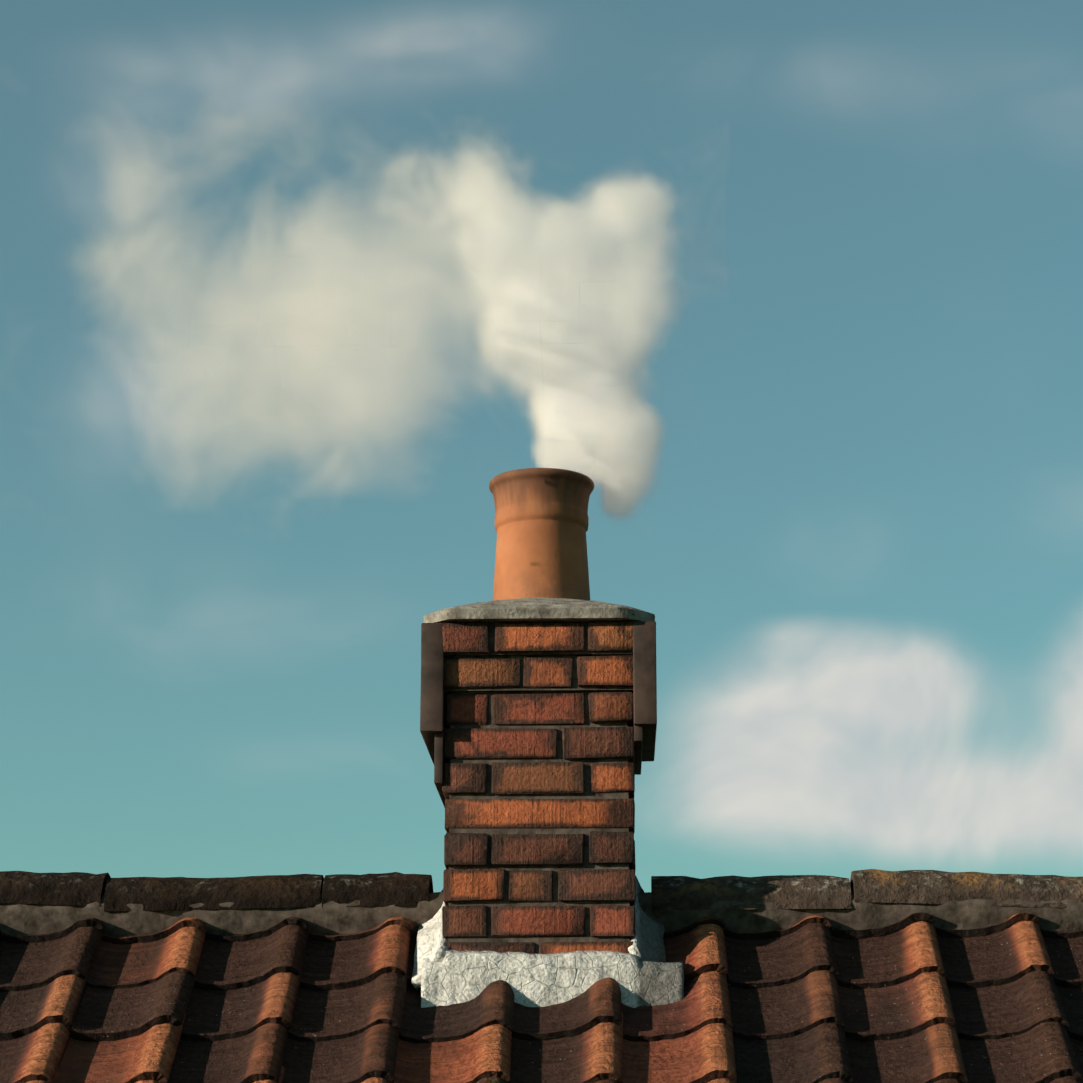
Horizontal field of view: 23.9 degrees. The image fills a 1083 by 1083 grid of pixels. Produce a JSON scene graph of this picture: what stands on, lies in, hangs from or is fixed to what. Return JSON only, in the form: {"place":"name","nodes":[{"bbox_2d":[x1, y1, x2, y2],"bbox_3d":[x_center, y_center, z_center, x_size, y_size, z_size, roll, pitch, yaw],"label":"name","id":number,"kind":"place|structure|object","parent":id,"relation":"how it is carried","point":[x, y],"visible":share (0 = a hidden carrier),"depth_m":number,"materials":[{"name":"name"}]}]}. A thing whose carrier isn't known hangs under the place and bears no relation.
{"place":"outdoors","nodes":[
{"label":"outdoors","id":0,"kind":"place"},
{"bbox_2d":[0,0,1082,891],"label":"sky","id":1,"kind":"structure","parent":0,"point":[287,287],"materials":[{"name":"blue"}]},
{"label":"house walls","id":2,"kind":"object","parent":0,"visible":0},
{"bbox_3d":[0.000,1.980,5.200,7.200,2.308,5.500,0,-15,2],"label":"roof underlay","id":3,"kind":"object","parent":2,"relation":"on","visible":0},
{"bbox_2d":[442,621,635,953],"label":"chimney bricks","id":4,"kind":"object","parent":3,"relation":"on","point":[472,849],"visible":0.65,"depth_m":5.39,"materials":[{"name":"brown brick"}]},
{"bbox_2d":[438,621,632,953],"bbox_3d":[0.000,0.731,5.535,0.431,1.050,0.430,0,-15,2],"label":"chimney mortar","id":5,"kind":"object","parent":4,"relation":"attached to","point":[587,793],"visible":0.25,"depth_m":5.39,"materials":[{"name":"black concrete"}]},
{"bbox_2d":[420,621,656,806],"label":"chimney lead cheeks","id":6,"kind":"object","parent":4,"relation":"attached to","point":[432,712],"visible":0.62,"depth_m":5.42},
{"bbox_2d":[423,597,654,622],"bbox_3d":[0.000,0.187,5.681,0.500,0.083,0.500,0,-15,2],"label":"chimney crown","id":7,"kind":"object","parent":4,"relation":"on","point":[539,609],"visible":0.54,"depth_m":5.44},
{"bbox_2d":[489,468,593,600],"bbox_3d":[0.000,0.013,5.727,0.237,0.306,0.237,0,-15,2],"label":"chimney pot","id":8,"kind":"object","parent":7,"relation":"on","point":[541,521],"visible":0.88,"depth_m":5.65,"materials":[{"name":"orange ceramic"}]},
{"bbox_2d":[0,912,1082,1082],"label":"roof tiles","id":9,"kind":"object","parent":3,"relation":"on","point":[919,997],"visible":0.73,"depth_m":5.17,"materials":[{"name":"ceramic"}]},
{"bbox_2d":[0,892,1082,937],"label":"ridge mortar","id":10,"kind":"object","parent":9,"relation":"on","point":[331,918],"visible":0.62,"depth_m":5.46,"materials":[{"name":"grey concrete"}]},
{"bbox_2d":[0,869,1082,910],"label":"ridge tiles","id":11,"kind":"object","parent":10,"relation":"on","point":[677,892],"visible":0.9,"depth_m":5.47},
{"bbox_2d":[411,876,683,1007],"bbox_3d":[0.015,0.920,5.382,0.564,0.461,0.316,0,-15,2],"label":"chimney flashing","id":12,"kind":"object","parent":9,"relation":"on","point":[642,972],"visible":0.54,"depth_m":5.26,"materials":[{"name":"silver metal"}]}
]}

